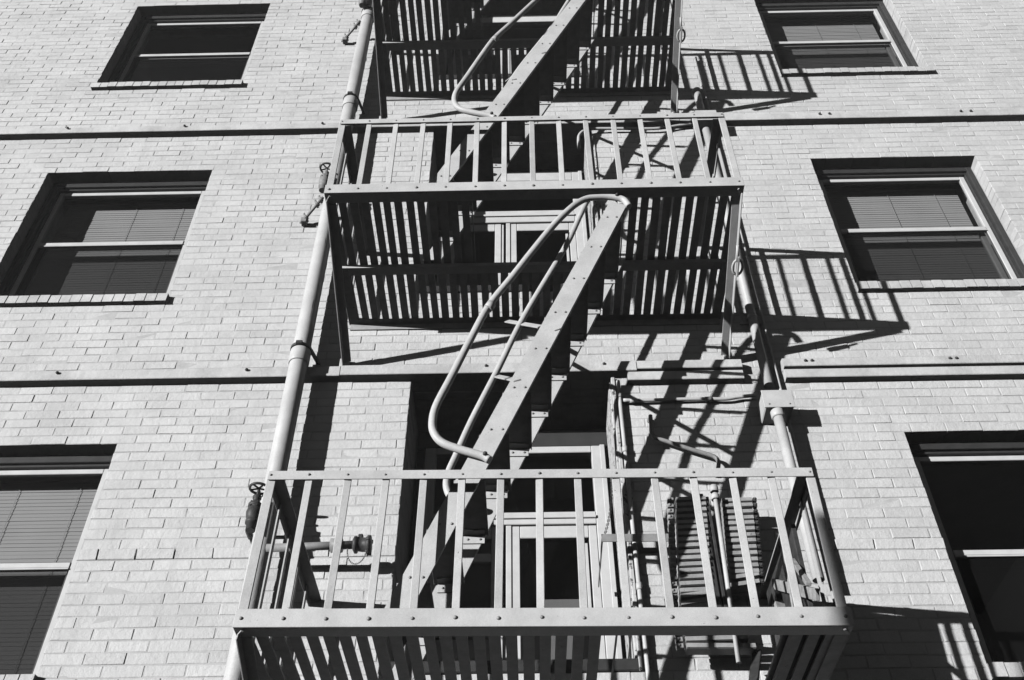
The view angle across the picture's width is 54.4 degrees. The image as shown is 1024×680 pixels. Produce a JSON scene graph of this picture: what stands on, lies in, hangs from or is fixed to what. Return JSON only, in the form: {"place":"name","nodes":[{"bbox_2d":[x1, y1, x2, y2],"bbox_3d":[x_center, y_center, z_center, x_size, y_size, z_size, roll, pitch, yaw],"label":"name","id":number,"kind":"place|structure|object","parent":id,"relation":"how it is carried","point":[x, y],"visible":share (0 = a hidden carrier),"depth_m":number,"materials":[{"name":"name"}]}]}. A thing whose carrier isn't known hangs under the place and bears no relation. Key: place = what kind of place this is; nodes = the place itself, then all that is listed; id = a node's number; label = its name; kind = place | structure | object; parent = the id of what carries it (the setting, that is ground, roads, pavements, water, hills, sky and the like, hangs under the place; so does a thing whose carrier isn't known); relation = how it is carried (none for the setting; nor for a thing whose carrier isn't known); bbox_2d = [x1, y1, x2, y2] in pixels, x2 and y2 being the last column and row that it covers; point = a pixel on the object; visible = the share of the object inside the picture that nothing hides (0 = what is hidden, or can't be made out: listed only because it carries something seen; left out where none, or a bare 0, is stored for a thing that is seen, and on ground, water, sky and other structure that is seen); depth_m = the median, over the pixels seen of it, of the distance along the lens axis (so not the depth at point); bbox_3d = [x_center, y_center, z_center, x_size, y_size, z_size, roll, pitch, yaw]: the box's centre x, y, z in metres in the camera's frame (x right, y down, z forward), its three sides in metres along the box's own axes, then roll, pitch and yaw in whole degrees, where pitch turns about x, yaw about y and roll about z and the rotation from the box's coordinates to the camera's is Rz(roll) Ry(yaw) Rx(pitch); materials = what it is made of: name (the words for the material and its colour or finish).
{"place":"outdoors","nodes":[
{"label":"outdoors","id":0,"kind":"place"},
{"label":"ground","id":1,"kind":"structure","parent":0,"visible":0},
{"bbox_2d":[0,0,1023,679],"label":"brick building","id":2,"kind":"structure","parent":1,"relation":"on","point":[160,164],"depth_m":6.67,"materials":[{"name":"brick"}]},
{"bbox_2d":[0,455,112,679],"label":"window","id":3,"kind":"structure","parent":2,"relation":"in","point":[32,593],"depth_m":5.83,"materials":[{"name":"paint"}]},
{"bbox_2d":[0,181,208,306],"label":"window","id":4,"kind":"structure","parent":2,"relation":"in","point":[91,270],"depth_m":7.47,"materials":[{"name":"paint"}]},
{"bbox_2d":[91,14,265,90],"bbox_3d":[-3.032,-2.686,9.352,1.324,1.545,0.280,-1,-44,1],"label":"window","id":5,"kind":"structure","parent":2,"relation":"in","point":[133,70],"depth_m":9.34,"materials":[{"name":"paint"}]},
{"bbox_2d":[223,0,373,679],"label":"standpipe","id":6,"kind":"object","parent":2,"relation":"attached to","point":[301,352],"visible":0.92,"depth_m":6.13,"materials":[{"name":"metal"}]},
{"bbox_2d":[439,0,587,79],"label":"door","id":7,"kind":"structure","parent":2,"relation":"in","point":[527,21],"depth_m":10.31,"materials":[{"name":"white paint"}]},
{"bbox_2d":[426,131,601,293],"bbox_3d":[0.022,-0.870,7.670,1.308,1.952,0.495,-1,-44,1],"label":"door","id":8,"kind":"structure","parent":2,"relation":"in","point":[495,223],"depth_m":7.98,"materials":[{"name":"white paint"}]},
{"bbox_2d":[390,377,650,674],"bbox_3d":[0.032,1.146,5.791,1.308,1.952,0.625,-1,-44,1],"label":"door","id":9,"kind":"structure","parent":2,"relation":"in","point":[603,447],"depth_m":6.06,"materials":[{"name":"white paint"}]},
{"bbox_2d":[372,0,685,118],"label":"fire escape balcony","id":10,"kind":"structure","parent":2,"relation":"attached to","point":[392,43],"depth_m":8.25,"materials":[{"name":"paint"}]},
{"bbox_2d":[449,0,490,37],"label":"fire escape stair","id":11,"kind":"object","parent":10,"relation":"on","point":[485,3],"visible":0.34,"depth_m":8.31,"materials":[{"name":"metal"}]},
{"bbox_2d":[324,112,744,365],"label":"fire escape balcony","id":12,"kind":"structure","parent":2,"relation":"attached to","point":[359,196],"depth_m":6.21,"materials":[{"name":"paint"}]},
{"bbox_2d":[423,0,594,261],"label":"fire escape stair","id":13,"kind":"object","parent":12,"relation":"on","point":[543,72],"visible":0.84,"depth_m":7.04,"materials":[{"name":"metal"}]},
{"bbox_2d":[233,468,853,679],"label":"fire escape balcony","id":14,"kind":"structure","parent":2,"relation":"attached to","point":[834,626],"depth_m":4.05,"materials":[{"name":"paint"}]},
{"bbox_2d":[385,193,631,679],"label":"fire escape stair","id":15,"kind":"object","parent":14,"relation":"on","point":[511,429],"visible":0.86,"depth_m":5.08,"materials":[{"name":"metal"}]},
{"bbox_2d":[766,524,813,645],"bbox_3d":[1.302,1.311,4.612,0.022,0.680,0.686,-1,-44,1],"label":"board","id":16,"kind":"object","parent":14,"relation":"on","point":[779,573],"visible":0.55,"depth_m":4.62,"materials":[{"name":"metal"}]},
{"bbox_2d":[765,635,823,679],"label":"board","id":17,"kind":"object","parent":14,"relation":"on","point":[777,656],"visible":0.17,"depth_m":4.12,"materials":[{"name":"metal"}]},
{"bbox_2d":[749,649,761,679],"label":"board","id":18,"kind":"object","parent":17,"relation":"on","point":[755,666],"visible":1,"depth_m":4.64,"materials":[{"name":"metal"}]},
{"bbox_2d":[774,601,785,606],"bbox_3d":[1.151,1.198,4.209,0.048,0.287,0.194,-11,-45,11],"label":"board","id":19,"kind":"object","parent":17,"relation":"on","point":[778,604],"visible":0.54,"depth_m":4.34,"materials":[{"name":"grey wood"}]},
{"bbox_2d":[782,550,793,606],"bbox_3d":[1.223,1.096,4.334,0.029,0.603,0.326,-16,-46,15],"label":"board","id":20,"kind":"object","parent":17,"relation":"on","point":[791,600],"visible":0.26,"depth_m":4.33,"materials":[{"name":"grey wood"}]},
{"bbox_2d":[771,587,806,669],"bbox_3d":[1.256,1.299,4.527,0.052,0.591,0.399,-8,-45,7],"label":"board","id":21,"kind":"object","parent":17,"relation":"on","point":[777,597],"visible":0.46,"depth_m":4.77,"materials":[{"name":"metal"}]},
{"bbox_2d":[772,579,819,600],"bbox_3d":[1.273,1.124,4.495,0.018,0.474,0.676,-2,-44,1],"label":"board","id":22,"kind":"object","parent":21,"relation":"on","point":[809,592],"visible":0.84,"depth_m":4.31,"materials":[{"name":"grey wood"}]},
{"bbox_2d":[793,558,810,585],"bbox_3d":[1.262,1.014,4.357,0.025,0.250,0.213,-4,-44,4],"label":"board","id":23,"kind":"object","parent":22,"relation":"on","point":[803,575],"visible":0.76,"depth_m":4.31,"materials":[{"name":"grey wood"}]},
{"bbox_2d":[604,478,612,533],"bbox_3d":[0.577,1.019,6.022,0.095,0.452,0.016,-1,-44,1],"label":"hanging chain","id":24,"kind":"object","parent":2,"relation":"hanging from","point":[611,501],"visible":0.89,"depth_m":6.05,"materials":[{"name":"metal"}]},
{"bbox_2d":[598,534,667,586],"bbox_3d":[0.659,1.218,5.460,0.357,0.051,0.483,-1,-44,1],"label":"door stay","id":25,"kind":"object","parent":2,"relation":"attached to","point":[632,537],"depth_m":5.29,"materials":[{"name":"grey metal"}]},
{"bbox_2d":[616,380,650,679],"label":"pipe","id":26,"kind":"object","parent":2,"relation":"attached to","point":[639,587],"depth_m":5.44,"materials":[{"name":"grey metal"}]},
{"bbox_2d":[577,122,692,150],"bbox_3d":[1.000,-1.639,8.019,0.963,0.368,0.039,0,-44,0],"label":"cable conduit","id":27,"kind":"object","parent":2,"relation":"attached to","point":[581,132],"visible":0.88,"depth_m":8.10,"materials":[{"name":"grey metal"}]},
{"bbox_2d":[647,414,720,477],"bbox_3d":[1.004,0.612,5.830,0.386,0.442,0.067,-1,-44,1],"label":"pipe","id":28,"kind":"object","parent":2,"relation":"attached to","point":[679,445],"visible":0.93,"depth_m":5.79,"materials":[{"name":"grey metal"}]},
{"bbox_2d":[623,393,755,402],"bbox_3d":[1.084,0.357,6.078,0.811,0.044,0.036,-1,-44,1],"label":"cable conduit","id":29,"kind":"object","parent":2,"relation":"attached to","point":[705,399],"visible":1,"depth_m":6.07,"materials":[{"name":"grey metal"}]},
{"bbox_2d":[667,484,764,663],"bbox_3d":[1.058,1.225,5.110,0.537,1.016,0.235,-1,-44,1],"label":"folded ladder","id":30,"kind":"object","parent":2,"relation":"attached to","point":[691,580],"visible":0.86,"depth_m":5.12,"materials":[{"name":"metal"}]},
{"bbox_2d":[692,57,835,606],"bbox_3d":[1.571,-0.556,6.878,0.180,5.600,0.172,-1,-44,1],"label":"conduit","id":31,"kind":"object","parent":2,"relation":"attached to","point":[776,407],"visible":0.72,"depth_m":5.94,"materials":[{"name":"metal"}]},
{"bbox_2d":[756,1,934,76],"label":"window","id":32,"kind":"structure","parent":2,"relation":"in","point":[861,55],"depth_m":9.35,"materials":[{"name":"paint"}]},
{"bbox_2d":[815,167,1023,292],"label":"window","id":33,"kind":"structure","parent":2,"relation":"in","point":[937,255],"depth_m":7.40,"materials":[{"name":"paint"}]},
{"bbox_2d":[909,441,1023,679],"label":"window","id":34,"kind":"structure","parent":2,"relation":"in","point":[990,582],"depth_m":5.38,"materials":[{"name":"glass"}]}
]}

